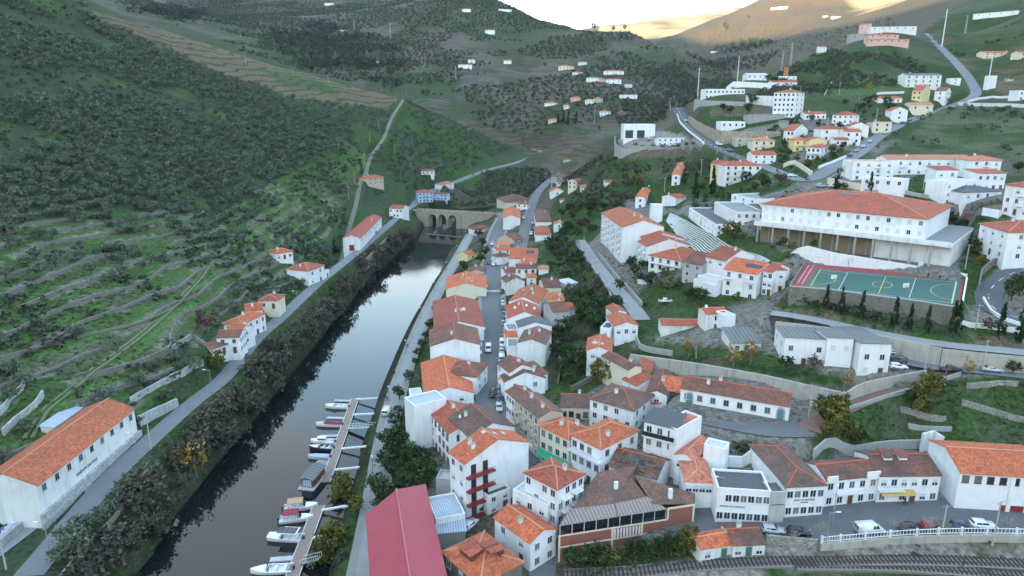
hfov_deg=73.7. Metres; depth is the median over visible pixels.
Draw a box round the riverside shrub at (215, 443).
[192,435,218,454]
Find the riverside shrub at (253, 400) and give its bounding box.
[231,388,263,415]
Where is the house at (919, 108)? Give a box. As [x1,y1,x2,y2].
[904,102,933,114]
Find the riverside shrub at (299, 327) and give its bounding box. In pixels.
[288,323,310,338]
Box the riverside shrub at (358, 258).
[354,252,370,265]
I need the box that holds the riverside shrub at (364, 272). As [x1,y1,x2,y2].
[356,268,370,278]
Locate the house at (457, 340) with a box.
[429,321,481,361]
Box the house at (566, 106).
[563,104,569,109]
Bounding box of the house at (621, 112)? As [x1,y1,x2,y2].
[617,110,626,115]
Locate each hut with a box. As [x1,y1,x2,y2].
[603,180,611,186]
[816,46,826,54]
[981,208,1003,217]
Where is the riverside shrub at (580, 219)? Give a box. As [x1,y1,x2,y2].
[576,216,586,225]
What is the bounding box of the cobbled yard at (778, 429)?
[701,421,814,436]
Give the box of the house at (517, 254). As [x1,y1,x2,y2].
[508,246,538,267]
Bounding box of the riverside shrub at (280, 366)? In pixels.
[265,352,288,378]
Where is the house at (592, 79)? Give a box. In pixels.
[586,76,598,81]
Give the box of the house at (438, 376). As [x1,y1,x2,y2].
[421,354,474,403]
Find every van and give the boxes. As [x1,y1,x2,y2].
[381,405,392,415]
[485,342,491,352]
[499,338,504,346]
[499,353,504,360]
[852,520,885,535]
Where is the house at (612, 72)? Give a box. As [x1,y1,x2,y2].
[603,70,623,74]
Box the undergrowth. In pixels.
[0,0,383,421]
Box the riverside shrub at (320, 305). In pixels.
[311,303,324,312]
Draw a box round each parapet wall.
[579,242,611,295]
[677,113,704,144]
[850,372,960,408]
[982,297,1020,325]
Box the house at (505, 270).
[501,266,515,276]
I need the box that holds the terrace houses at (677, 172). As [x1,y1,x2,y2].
[671,162,684,185]
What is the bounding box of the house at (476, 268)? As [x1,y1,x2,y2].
[468,264,485,273]
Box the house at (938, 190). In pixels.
[924,178,978,203]
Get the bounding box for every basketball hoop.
[831,275,836,288]
[903,283,909,297]
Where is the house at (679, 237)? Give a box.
[640,230,683,240]
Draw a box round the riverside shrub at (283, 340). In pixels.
[258,336,292,353]
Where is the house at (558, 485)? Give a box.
[522,456,586,538]
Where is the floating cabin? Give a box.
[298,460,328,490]
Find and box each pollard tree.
[789,530,800,536]
[923,516,939,532]
[999,517,1018,532]
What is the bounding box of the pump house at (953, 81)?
[946,78,960,85]
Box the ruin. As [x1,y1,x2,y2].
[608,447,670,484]
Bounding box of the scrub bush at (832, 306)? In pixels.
[826,302,838,309]
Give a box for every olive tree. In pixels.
[0,194,9,201]
[0,211,11,219]
[0,220,10,234]
[0,264,14,278]
[0,331,6,338]
[0,357,24,373]
[0,384,21,399]
[0,447,13,463]
[1,171,13,182]
[1,233,16,243]
[2,201,12,206]
[3,240,15,250]
[4,163,15,172]
[4,211,22,223]
[4,223,17,234]
[5,113,16,122]
[5,174,20,186]
[5,206,17,214]
[6,185,22,195]
[6,195,18,204]
[6,224,26,237]
[8,369,38,388]
[11,237,23,245]
[12,148,27,160]
[12,170,26,177]
[13,162,25,169]
[14,196,31,210]
[15,254,37,268]
[16,179,27,187]
[16,417,39,431]
[17,204,33,212]
[19,173,29,179]
[19,190,29,196]
[19,215,29,223]
[22,185,35,196]
[23,166,35,174]
[24,153,34,159]
[24,211,35,220]
[25,246,42,256]
[25,274,39,280]
[26,159,38,168]
[27,145,41,152]
[27,178,36,184]
[27,261,45,273]
[28,172,41,181]
[28,227,45,239]
[31,150,44,160]
[32,196,48,209]
[35,192,50,206]
[36,165,51,172]
[38,182,47,186]
[39,185,55,194]
[40,174,50,181]
[40,207,55,217]
[41,142,52,150]
[42,171,54,176]
[44,157,56,162]
[44,227,59,239]
[44,253,65,267]
[45,139,57,149]
[45,177,58,182]
[45,248,59,260]
[45,545,69,564]
[46,162,59,172]
[48,180,58,187]
[48,203,64,214]
[49,196,61,203]
[50,524,83,543]
[51,205,62,215]
[52,188,61,196]
[55,174,69,183]
[55,532,89,556]
[56,205,69,215]
[57,157,69,166]
[58,143,68,150]
[58,170,72,180]
[60,194,76,205]
[62,150,74,157]
[62,165,71,170]
[63,322,87,339]
[63,511,98,536]
[66,188,81,200]
[66,209,81,221]
[66,386,83,398]
[68,253,80,262]
[69,239,85,252]
[70,249,84,259]
[71,171,83,181]
[72,164,82,168]
[72,184,82,191]
[73,199,89,211]
[75,142,85,149]
[75,210,89,222]
[77,152,87,161]
[78,177,90,188]
[81,145,92,151]
[81,190,92,199]
[81,262,98,274]
[82,166,93,174]
[84,156,95,165]
[86,200,96,208]
[86,505,111,525]
[87,184,98,189]
[89,189,98,197]
[90,385,116,400]
[92,197,104,205]
[93,175,101,181]
[94,160,105,170]
[94,498,125,518]
[95,149,105,158]
[95,186,109,197]
[97,241,113,252]
[98,171,109,177]
[98,211,107,215]
[98,257,108,264]
[100,174,112,184]
[100,199,112,206]
[100,204,115,216]
[101,268,117,281]
[102,164,112,172]
[103,155,114,162]
[103,194,115,204]
[105,489,125,502]
[109,157,121,165]
[109,175,118,184]
[109,181,123,192]
[110,239,124,253]
[110,476,136,495]
[112,251,130,264]
[112,265,126,275]
[114,168,130,175]
[115,162,128,171]
[115,225,125,234]
[117,196,129,205]
[121,178,134,186]
[121,221,136,233]
[121,467,144,484]
[122,213,138,221]
[126,371,147,385]
[127,243,140,250]
[128,168,139,176]
[129,186,138,196]
[131,184,141,190]
[131,248,142,256]
[131,461,153,479]
[133,179,148,189]
[133,195,142,199]
[133,260,147,270]
[137,201,148,209]
[139,223,150,231]
[140,456,158,470]
[142,200,155,210]
[143,252,155,263]
[144,189,157,199]
[144,212,152,217]
[151,182,162,190]
[155,388,171,401]
[156,202,164,207]
[158,188,170,195]
[159,251,169,257]
[164,348,179,361]
[165,214,178,224]
[166,203,177,211]
[169,188,176,195]
[170,195,177,202]
[175,224,187,232]
[179,204,193,213]
[181,192,191,199]
[184,356,204,374]
[186,196,198,205]
[197,217,211,227]
[197,219,208,227]
[198,231,209,241]
[211,232,219,237]
[214,212,224,219]
[215,230,224,241]
[215,300,226,309]
[227,299,240,310]
[229,286,242,298]
[233,276,247,286]
[233,282,245,290]
[236,235,246,242]
[245,282,256,291]
[260,287,270,295]
[264,255,273,259]
[264,259,274,268]
[265,285,279,293]
[289,276,298,282]
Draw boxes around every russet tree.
[193,310,216,332]
[773,169,786,183]
[804,352,824,369]
[980,317,998,332]
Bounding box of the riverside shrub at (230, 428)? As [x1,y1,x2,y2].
[211,416,247,449]
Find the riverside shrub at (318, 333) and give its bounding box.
[311,326,323,341]
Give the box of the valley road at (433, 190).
[412,149,541,203]
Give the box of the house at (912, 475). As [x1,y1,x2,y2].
[853,448,942,501]
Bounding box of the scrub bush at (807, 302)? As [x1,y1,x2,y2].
[797,297,810,304]
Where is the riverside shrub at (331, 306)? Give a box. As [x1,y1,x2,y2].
[314,297,335,311]
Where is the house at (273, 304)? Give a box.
[257,291,285,316]
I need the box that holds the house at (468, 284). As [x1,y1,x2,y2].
[445,270,488,298]
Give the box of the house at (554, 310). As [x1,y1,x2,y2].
[543,298,568,332]
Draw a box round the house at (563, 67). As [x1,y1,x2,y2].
[558,64,568,70]
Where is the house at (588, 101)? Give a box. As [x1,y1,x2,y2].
[585,99,593,104]
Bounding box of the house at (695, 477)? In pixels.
[679,457,712,507]
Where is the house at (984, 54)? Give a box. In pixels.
[976,50,1008,58]
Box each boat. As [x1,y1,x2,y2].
[250,562,294,574]
[266,526,304,542]
[277,508,313,524]
[282,497,317,510]
[308,453,330,459]
[309,443,334,450]
[310,436,335,444]
[316,421,342,426]
[325,403,349,408]
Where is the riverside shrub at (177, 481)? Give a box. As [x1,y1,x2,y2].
[165,469,195,489]
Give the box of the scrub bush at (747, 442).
[739,440,753,447]
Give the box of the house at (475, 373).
[449,360,488,394]
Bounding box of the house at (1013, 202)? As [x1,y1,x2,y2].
[1002,181,1023,219]
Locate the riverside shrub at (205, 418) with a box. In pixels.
[184,411,223,437]
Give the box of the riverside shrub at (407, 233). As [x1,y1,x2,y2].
[400,229,409,240]
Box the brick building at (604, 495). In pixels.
[558,465,694,561]
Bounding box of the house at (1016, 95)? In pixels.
[1008,90,1023,100]
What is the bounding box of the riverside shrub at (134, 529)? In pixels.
[101,520,147,556]
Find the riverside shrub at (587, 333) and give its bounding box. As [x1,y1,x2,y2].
[578,328,592,339]
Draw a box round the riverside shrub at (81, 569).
[57,539,121,575]
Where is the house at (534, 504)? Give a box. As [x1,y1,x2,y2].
[513,481,550,523]
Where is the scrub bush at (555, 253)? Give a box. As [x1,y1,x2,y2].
[552,250,560,256]
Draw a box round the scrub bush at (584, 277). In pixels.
[576,274,587,280]
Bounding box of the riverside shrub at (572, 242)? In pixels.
[569,238,579,245]
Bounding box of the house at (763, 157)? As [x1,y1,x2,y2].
[747,151,776,163]
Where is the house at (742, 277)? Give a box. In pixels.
[722,257,769,298]
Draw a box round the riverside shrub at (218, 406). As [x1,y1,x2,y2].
[211,400,237,420]
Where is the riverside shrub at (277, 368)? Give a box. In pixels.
[258,357,282,377]
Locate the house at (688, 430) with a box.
[668,410,701,478]
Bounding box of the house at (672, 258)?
[648,245,694,272]
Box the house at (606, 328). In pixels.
[600,321,612,337]
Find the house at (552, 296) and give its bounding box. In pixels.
[546,292,564,301]
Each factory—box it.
[742,73,767,80]
[763,76,796,80]
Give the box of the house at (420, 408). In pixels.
[404,390,445,451]
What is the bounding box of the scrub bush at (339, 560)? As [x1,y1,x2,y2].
[331,551,344,564]
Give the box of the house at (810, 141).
[804,136,827,150]
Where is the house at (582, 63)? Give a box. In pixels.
[578,61,586,65]
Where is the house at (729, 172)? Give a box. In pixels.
[717,159,762,186]
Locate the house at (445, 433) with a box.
[431,399,467,464]
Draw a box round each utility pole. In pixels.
[0,527,6,569]
[146,416,151,448]
[808,384,812,417]
[941,505,951,534]
[975,304,983,329]
[983,340,989,366]
[991,501,1003,546]
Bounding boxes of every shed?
[38,406,83,432]
[435,519,466,549]
[436,469,450,494]
[538,265,548,274]
[559,278,577,290]
[565,302,576,316]
[651,401,661,407]
[690,528,731,561]
[720,521,766,557]
[721,327,762,352]
[743,114,784,123]
[778,119,801,127]
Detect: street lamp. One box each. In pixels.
[33,521,49,550]
[826,511,840,542]
[832,484,838,524]
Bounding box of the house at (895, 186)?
[860,176,909,196]
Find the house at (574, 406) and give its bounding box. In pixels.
[560,389,589,419]
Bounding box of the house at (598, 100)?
[593,97,602,102]
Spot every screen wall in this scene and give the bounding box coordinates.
[791,246,967,276]
[962,277,967,302]
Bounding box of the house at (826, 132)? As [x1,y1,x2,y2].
[813,124,841,139]
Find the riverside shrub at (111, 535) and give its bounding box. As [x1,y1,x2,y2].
[81,524,128,562]
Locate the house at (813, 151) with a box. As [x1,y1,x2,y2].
[806,142,831,158]
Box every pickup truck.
[658,297,671,302]
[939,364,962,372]
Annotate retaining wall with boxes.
[0,521,23,547]
[137,398,178,425]
[366,236,388,272]
[614,142,639,158]
[630,354,845,400]
[688,116,780,144]
[693,99,745,111]
[727,450,751,467]
[774,321,941,364]
[787,264,803,302]
[788,285,958,326]
[845,370,926,399]
[940,349,1023,372]
[962,204,1002,226]
[977,258,997,290]
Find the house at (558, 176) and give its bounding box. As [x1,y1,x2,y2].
[551,173,568,187]
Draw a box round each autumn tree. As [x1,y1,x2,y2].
[169,442,195,470]
[179,441,208,476]
[682,336,692,357]
[724,343,744,367]
[744,338,759,364]
[837,370,855,390]
[866,82,872,93]
[961,356,975,377]
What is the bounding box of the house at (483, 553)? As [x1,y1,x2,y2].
[441,530,524,575]
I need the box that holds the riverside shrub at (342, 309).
[326,299,347,313]
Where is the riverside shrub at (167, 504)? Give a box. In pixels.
[149,490,185,512]
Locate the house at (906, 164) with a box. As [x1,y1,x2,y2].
[875,153,967,174]
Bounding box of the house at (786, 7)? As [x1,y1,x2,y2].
[771,6,787,9]
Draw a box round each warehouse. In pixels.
[0,398,141,529]
[365,484,446,575]
[866,26,916,35]
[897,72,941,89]
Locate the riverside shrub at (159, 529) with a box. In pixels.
[146,515,174,538]
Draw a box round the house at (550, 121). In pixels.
[548,118,556,123]
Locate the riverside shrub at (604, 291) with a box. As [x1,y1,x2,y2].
[599,287,609,293]
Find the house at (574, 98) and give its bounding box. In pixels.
[570,96,580,101]
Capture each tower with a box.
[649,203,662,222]
[983,76,996,89]
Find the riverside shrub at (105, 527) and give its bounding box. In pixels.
[92,524,120,542]
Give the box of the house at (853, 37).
[846,34,867,44]
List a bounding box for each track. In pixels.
[0,158,356,358]
[0,482,92,555]
[2,170,332,354]
[22,307,170,439]
[30,307,176,438]
[339,100,403,260]
[563,554,1023,575]
[791,558,1023,575]
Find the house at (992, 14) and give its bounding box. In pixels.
[973,10,1019,19]
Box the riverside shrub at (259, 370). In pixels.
[245,357,276,382]
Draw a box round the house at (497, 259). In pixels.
[491,252,508,264]
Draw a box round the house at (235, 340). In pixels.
[216,326,247,360]
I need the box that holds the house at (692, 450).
[673,435,706,484]
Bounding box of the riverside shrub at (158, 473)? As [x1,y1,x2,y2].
[142,465,167,491]
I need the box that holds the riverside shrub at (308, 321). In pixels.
[291,315,316,330]
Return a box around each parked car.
[466,517,478,530]
[489,387,495,397]
[495,402,502,411]
[496,385,501,393]
[496,394,502,402]
[499,347,504,352]
[760,523,785,535]
[786,525,812,537]
[815,183,827,187]
[889,355,906,363]
[889,362,908,369]
[890,353,907,359]
[896,521,924,532]
[919,520,945,531]
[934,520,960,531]
[950,519,976,531]
[968,517,998,531]
[980,365,1003,372]
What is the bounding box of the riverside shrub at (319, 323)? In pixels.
[302,312,324,329]
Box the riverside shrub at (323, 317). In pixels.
[308,310,332,328]
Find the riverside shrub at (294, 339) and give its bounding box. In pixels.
[276,331,303,348]
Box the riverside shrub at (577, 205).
[574,200,582,208]
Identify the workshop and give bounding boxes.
[429,492,465,534]
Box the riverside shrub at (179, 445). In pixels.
[164,437,202,466]
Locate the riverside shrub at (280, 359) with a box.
[265,352,293,370]
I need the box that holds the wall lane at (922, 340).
[770,311,1023,354]
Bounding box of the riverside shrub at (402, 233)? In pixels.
[395,230,405,237]
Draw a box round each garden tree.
[365,472,389,493]
[369,489,388,507]
[372,446,395,467]
[375,427,399,442]
[375,481,400,498]
[380,437,401,453]
[381,455,400,475]
[385,423,409,449]
[387,412,403,423]
[391,422,405,436]
[392,386,404,398]
[392,478,408,487]
[393,405,403,412]
[395,464,417,486]
[397,440,416,455]
[398,441,421,464]
[402,458,434,485]
[403,369,415,382]
[412,347,423,357]
[412,357,419,363]
[413,447,434,458]
[415,453,441,481]
[416,338,426,347]
[421,331,428,338]
[424,318,432,326]
[459,259,467,270]
[474,228,482,237]
[476,253,485,262]
[478,237,486,246]
[480,245,489,253]
[545,239,554,251]
[546,260,554,268]
[548,340,563,356]
[550,237,559,242]
[551,324,563,341]
[554,242,563,252]
[554,316,574,338]
[554,356,570,377]
[558,207,566,214]
[558,224,568,234]
[558,343,572,353]
[561,269,571,277]
[561,546,575,565]
[562,346,582,367]
[562,368,577,383]
[564,202,574,210]
[564,254,573,262]
[566,546,587,567]
[567,210,576,220]
[568,348,586,374]
[570,247,583,262]
[570,286,586,298]
[572,227,581,238]
[572,295,584,306]
[573,304,590,322]
[575,254,585,268]
[576,297,597,314]
[581,542,600,563]
[582,200,593,210]
[582,305,598,317]
[585,313,600,331]
[592,538,613,561]
[593,294,608,307]
[593,305,602,313]
[593,314,606,327]
[598,201,605,209]
[601,297,615,306]
[609,201,622,207]
[610,294,624,305]
[614,278,624,290]
[623,538,635,554]
[624,256,636,264]
[629,262,640,276]
[630,535,648,556]
[636,273,642,278]
[638,259,644,266]
[639,539,658,560]
[641,275,653,285]
[643,261,648,271]
[647,270,656,278]
[650,535,660,547]
[656,534,670,553]
[661,531,681,553]
[674,281,682,289]
[680,176,687,185]
[682,287,693,297]
[688,286,699,299]
[690,201,699,206]
[696,286,710,301]
[698,182,705,189]
[719,103,726,111]
[726,105,734,113]
[740,170,752,182]
[743,101,752,113]
[747,93,758,102]
[751,182,759,189]
[756,173,767,185]
[759,177,772,190]
[764,74,771,80]
[777,354,795,370]
[779,236,787,243]
[780,139,787,147]
[781,154,789,162]
[788,117,802,124]
[809,113,815,121]
[816,394,829,404]
[828,145,836,150]
[839,141,846,147]
[841,98,848,105]
[851,427,869,444]
[863,96,872,105]
[882,95,894,106]
[885,101,896,108]
[901,390,917,404]
[948,210,958,224]
[953,218,968,225]
[967,238,982,252]
[1001,277,1023,300]
[1005,359,1023,373]
[1010,272,1023,295]
[1011,161,1023,172]
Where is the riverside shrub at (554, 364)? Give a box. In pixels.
[549,358,568,372]
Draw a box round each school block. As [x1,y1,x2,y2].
[774,325,825,364]
[815,328,855,367]
[830,326,893,375]
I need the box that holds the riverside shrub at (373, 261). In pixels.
[369,257,380,272]
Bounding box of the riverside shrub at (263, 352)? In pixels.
[247,350,279,371]
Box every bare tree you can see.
[688,334,707,358]
[816,522,829,537]
[849,520,867,533]
[887,517,900,533]
[937,518,953,527]
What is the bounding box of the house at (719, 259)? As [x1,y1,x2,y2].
[705,245,755,275]
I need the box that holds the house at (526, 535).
[493,504,557,571]
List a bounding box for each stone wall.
[60,496,127,575]
[171,333,205,349]
[765,534,817,548]
[820,534,1023,551]
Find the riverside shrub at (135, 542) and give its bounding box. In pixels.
[89,521,146,563]
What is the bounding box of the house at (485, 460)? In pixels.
[448,427,529,519]
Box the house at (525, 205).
[516,200,530,209]
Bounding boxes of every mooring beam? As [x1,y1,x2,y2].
[321,505,348,510]
[334,466,359,470]
[341,445,365,449]
[352,413,373,415]
[355,397,377,399]
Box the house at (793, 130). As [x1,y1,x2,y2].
[783,124,807,140]
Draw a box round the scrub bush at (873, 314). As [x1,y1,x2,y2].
[864,310,885,319]
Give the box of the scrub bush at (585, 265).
[578,261,591,268]
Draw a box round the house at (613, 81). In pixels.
[605,78,621,83]
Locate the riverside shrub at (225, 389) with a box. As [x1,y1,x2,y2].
[219,383,243,402]
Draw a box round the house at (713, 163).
[710,158,727,182]
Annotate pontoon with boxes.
[269,556,292,562]
[285,505,324,575]
[320,434,337,436]
[321,398,358,482]
[326,417,343,419]
[334,399,349,401]
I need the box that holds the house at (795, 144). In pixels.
[788,137,805,151]
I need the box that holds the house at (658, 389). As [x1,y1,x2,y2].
[646,368,674,407]
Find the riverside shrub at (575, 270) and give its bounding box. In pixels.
[572,265,580,274]
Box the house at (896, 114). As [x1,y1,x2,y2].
[885,107,908,122]
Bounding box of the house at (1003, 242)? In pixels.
[976,217,1023,269]
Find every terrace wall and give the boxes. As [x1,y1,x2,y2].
[0,212,41,219]
[0,212,107,232]
[0,222,103,248]
[0,254,103,297]
[0,260,46,279]
[0,306,122,362]
[0,347,101,387]
[0,381,24,414]
[0,401,134,462]
[1,273,155,338]
[1,390,44,435]
[18,264,125,307]
[31,225,154,248]
[80,264,214,323]
[86,329,173,379]
[97,367,172,393]
[99,222,208,246]
[120,207,180,222]
[124,252,213,290]
[128,281,212,330]
[129,362,203,401]
[143,242,214,260]
[170,226,225,244]
[174,210,204,220]
[197,260,254,295]
[198,263,275,309]
[203,290,248,327]
[223,248,256,262]
[246,213,270,226]
[270,226,286,238]
[273,278,295,289]
[900,406,945,421]
[907,423,951,431]
[961,399,1023,421]
[966,380,1018,388]
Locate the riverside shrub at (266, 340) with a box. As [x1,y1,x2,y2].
[261,330,294,351]
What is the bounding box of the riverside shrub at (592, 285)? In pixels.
[587,276,603,289]
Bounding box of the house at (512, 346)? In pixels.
[506,338,517,356]
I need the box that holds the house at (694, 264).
[682,250,708,282]
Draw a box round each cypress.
[332,238,336,254]
[692,172,700,201]
[709,166,715,195]
[821,284,830,309]
[833,168,839,189]
[838,285,845,314]
[858,290,866,319]
[867,171,873,190]
[889,296,899,329]
[904,303,915,331]
[923,305,932,333]
[948,299,959,336]
[953,299,963,335]
[996,302,1007,339]
[1012,305,1023,343]
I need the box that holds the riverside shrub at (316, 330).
[307,322,320,337]
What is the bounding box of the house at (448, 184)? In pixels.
[435,181,453,189]
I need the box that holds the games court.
[792,264,964,304]
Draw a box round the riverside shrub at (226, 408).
[197,398,232,421]
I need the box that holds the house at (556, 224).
[553,219,563,232]
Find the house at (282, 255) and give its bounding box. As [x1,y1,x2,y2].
[267,246,293,264]
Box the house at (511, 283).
[501,272,525,295]
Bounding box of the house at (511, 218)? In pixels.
[502,206,520,229]
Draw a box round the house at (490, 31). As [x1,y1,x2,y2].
[485,29,494,34]
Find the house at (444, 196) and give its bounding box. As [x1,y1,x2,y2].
[433,191,449,203]
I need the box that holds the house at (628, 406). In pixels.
[588,382,655,428]
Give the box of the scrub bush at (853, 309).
[846,302,862,314]
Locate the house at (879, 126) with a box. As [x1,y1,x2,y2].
[866,119,892,132]
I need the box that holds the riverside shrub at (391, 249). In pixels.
[386,246,396,254]
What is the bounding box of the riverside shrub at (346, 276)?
[336,272,356,286]
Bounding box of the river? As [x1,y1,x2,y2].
[136,206,496,575]
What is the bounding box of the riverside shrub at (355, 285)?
[349,282,358,289]
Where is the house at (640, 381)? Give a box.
[621,372,652,391]
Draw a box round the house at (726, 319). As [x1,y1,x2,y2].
[716,310,735,328]
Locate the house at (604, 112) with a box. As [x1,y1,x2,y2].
[599,110,610,116]
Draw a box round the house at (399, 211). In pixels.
[389,204,408,220]
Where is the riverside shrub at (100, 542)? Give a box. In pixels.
[85,536,120,566]
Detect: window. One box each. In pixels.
[41,482,47,491]
[54,472,59,481]
[67,462,71,471]
[78,453,83,462]
[89,444,94,453]
[302,480,310,486]
[446,559,450,570]
[459,463,462,472]
[460,492,463,501]
[471,464,475,475]
[471,479,476,488]
[471,492,476,502]
[472,506,476,515]
[483,459,487,470]
[483,474,487,484]
[491,496,495,502]
[491,506,496,512]
[500,525,505,535]
[515,496,520,503]
[518,538,523,548]
[526,476,530,485]
[527,502,531,510]
[534,541,539,551]
[534,556,539,566]
[538,507,543,516]
[541,429,545,437]
[542,484,546,493]
[547,535,552,544]
[547,549,552,558]
[548,432,552,440]
[550,488,555,498]
[550,501,554,510]
[550,514,554,523]
[555,436,559,444]
[555,448,559,456]
[558,501,562,511]
[558,514,562,522]
[562,439,566,447]
[562,452,566,460]
[565,485,569,494]
[568,411,573,417]
[572,439,576,447]
[572,453,576,461]
[572,481,575,490]
[578,477,582,486]
[579,443,583,451]
[579,456,583,465]
[583,412,587,417]
[586,446,591,454]
[586,460,590,468]
[592,412,596,418]
[593,464,598,472]
[603,405,607,411]
[605,449,609,457]
[614,408,618,414]
[614,525,640,537]
[645,438,651,445]
[646,425,651,432]
[656,440,661,448]
[657,427,662,435]
[685,485,691,491]
[692,485,698,492]
[697,395,702,401]
[699,485,705,492]
[704,550,710,559]
[705,486,712,493]
[709,397,715,404]
[715,511,722,519]
[723,400,728,406]
[723,512,730,519]
[724,494,731,502]
[730,512,737,520]
[732,495,739,502]
[734,547,741,555]
[736,402,742,408]
[738,513,745,520]
[740,495,746,503]
[745,513,752,521]
[747,496,754,503]
[750,404,756,411]
[753,514,760,521]
[755,496,762,503]
[755,547,762,554]
[760,514,767,521]
[762,497,769,504]
[764,407,770,413]
[784,507,791,514]
[786,491,793,498]
[788,345,793,351]
[792,507,798,514]
[794,490,800,498]
[799,506,806,514]
[801,490,808,497]
[807,506,814,513]
[809,490,816,497]
[815,506,821,513]
[816,347,821,352]
[817,489,823,497]
[825,497,831,504]
[827,483,833,490]
[830,345,835,350]
[836,496,842,503]
[838,482,844,489]
[843,345,848,351]
[848,481,854,488]
[857,494,863,501]
[859,480,865,487]
[862,367,867,372]
[864,354,869,359]
[867,493,873,500]
[869,479,876,486]
[878,493,884,500]
[879,354,884,360]
[880,479,887,486]
[890,479,897,486]
[898,496,904,500]
[901,479,907,486]
[911,479,917,486]
[918,493,925,499]
[921,479,928,485]
[928,493,935,499]
[931,478,938,485]
[961,475,969,482]
[974,476,982,483]
[986,477,994,484]
[999,477,1007,485]
[1015,478,1019,486]
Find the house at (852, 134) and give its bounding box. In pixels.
[838,127,861,145]
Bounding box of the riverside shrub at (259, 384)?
[243,376,266,398]
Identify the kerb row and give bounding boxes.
[666,219,705,251]
[666,220,696,250]
[667,217,712,250]
[667,218,710,252]
[667,220,699,250]
[668,215,760,260]
[668,216,754,259]
[668,217,714,249]
[669,214,765,261]
[670,213,769,260]
[670,214,768,261]
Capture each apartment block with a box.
[600,206,663,262]
[772,88,804,117]
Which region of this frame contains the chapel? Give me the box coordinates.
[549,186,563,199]
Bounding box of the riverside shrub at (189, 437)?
[172,427,212,458]
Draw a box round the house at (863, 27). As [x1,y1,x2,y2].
[858,23,871,33]
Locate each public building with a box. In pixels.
[711,468,770,521]
[748,442,828,516]
[762,480,785,522]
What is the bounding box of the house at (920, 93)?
[911,84,930,101]
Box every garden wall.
[423,445,438,476]
[557,351,560,383]
[571,369,601,391]
[598,253,642,305]
[635,335,672,355]
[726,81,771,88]
[746,95,773,106]
[783,160,812,175]
[812,437,920,459]
[818,155,845,168]
[827,177,860,189]
[864,188,928,198]
[877,91,903,94]
[919,430,944,451]
[958,102,1023,107]
[961,320,1019,332]
[968,96,1007,101]
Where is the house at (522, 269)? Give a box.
[515,262,536,278]
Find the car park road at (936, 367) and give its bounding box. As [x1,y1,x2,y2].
[901,359,1023,378]
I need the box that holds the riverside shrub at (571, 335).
[560,330,576,339]
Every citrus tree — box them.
[205,348,226,371]
[305,540,335,566]
[310,526,347,557]
[317,514,350,550]
[327,471,353,490]
[329,485,352,502]
[346,493,364,511]
[587,355,610,383]
[601,546,620,565]
[629,171,645,188]
[660,267,668,274]
[674,531,696,554]
[677,524,702,545]
[716,190,724,198]
[719,219,742,241]
[782,250,789,257]
[787,241,796,249]
[808,397,841,421]
[810,238,818,246]
[818,417,843,437]
[821,398,854,428]
[832,392,851,414]
[842,420,863,442]
[908,381,927,395]
[909,388,936,413]
[918,368,947,394]
[919,376,935,397]
[969,244,982,254]
[973,254,988,266]
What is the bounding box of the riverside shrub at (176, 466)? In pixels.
[164,452,190,470]
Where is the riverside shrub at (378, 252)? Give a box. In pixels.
[365,247,381,259]
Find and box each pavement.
[355,234,471,575]
[478,218,497,312]
[500,229,507,310]
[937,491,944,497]
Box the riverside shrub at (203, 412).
[187,405,227,431]
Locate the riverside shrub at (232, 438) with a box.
[209,422,239,453]
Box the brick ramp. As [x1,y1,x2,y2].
[795,369,956,432]
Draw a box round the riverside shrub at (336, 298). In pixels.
[333,293,342,300]
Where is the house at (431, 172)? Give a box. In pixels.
[421,169,434,179]
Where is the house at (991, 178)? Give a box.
[963,169,1006,188]
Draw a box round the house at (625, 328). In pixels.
[606,311,638,345]
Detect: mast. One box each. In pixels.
[697,67,701,98]
[781,50,783,70]
[789,42,793,65]
[941,9,947,46]
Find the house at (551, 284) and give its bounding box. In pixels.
[538,277,561,292]
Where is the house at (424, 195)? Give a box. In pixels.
[415,189,432,201]
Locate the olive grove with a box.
[0,0,1011,260]
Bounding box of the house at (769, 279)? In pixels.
[761,262,789,294]
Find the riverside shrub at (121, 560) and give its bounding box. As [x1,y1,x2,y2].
[80,538,128,575]
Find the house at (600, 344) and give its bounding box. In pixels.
[586,333,612,375]
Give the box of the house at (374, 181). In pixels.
[359,174,383,189]
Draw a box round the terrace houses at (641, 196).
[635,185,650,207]
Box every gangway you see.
[300,551,321,564]
[347,422,375,429]
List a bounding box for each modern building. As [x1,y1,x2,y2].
[689,207,744,236]
[714,202,761,230]
[731,193,774,208]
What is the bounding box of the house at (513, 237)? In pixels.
[497,232,523,243]
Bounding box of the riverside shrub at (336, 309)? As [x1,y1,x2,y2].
[331,300,342,315]
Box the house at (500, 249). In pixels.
[492,245,510,253]
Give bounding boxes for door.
[349,245,354,250]
[503,499,507,506]
[576,413,580,419]
[586,474,590,483]
[625,130,632,137]
[637,130,644,137]
[685,392,693,403]
[720,547,727,556]
[745,546,752,555]
[775,407,785,419]
[846,495,852,503]
[908,493,915,500]
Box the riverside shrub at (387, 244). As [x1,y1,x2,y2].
[384,242,390,250]
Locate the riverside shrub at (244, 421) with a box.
[229,418,251,435]
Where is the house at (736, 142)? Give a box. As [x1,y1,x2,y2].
[731,138,751,146]
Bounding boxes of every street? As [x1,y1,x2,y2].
[474,212,542,464]
[514,178,550,247]
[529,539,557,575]
[583,482,1023,539]
[760,33,981,180]
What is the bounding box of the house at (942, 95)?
[934,87,950,105]
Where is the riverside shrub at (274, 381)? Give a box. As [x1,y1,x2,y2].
[261,373,285,396]
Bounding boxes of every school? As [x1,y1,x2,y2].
[680,375,792,420]
[754,190,973,266]
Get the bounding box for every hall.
[621,124,654,144]
[927,439,1023,512]

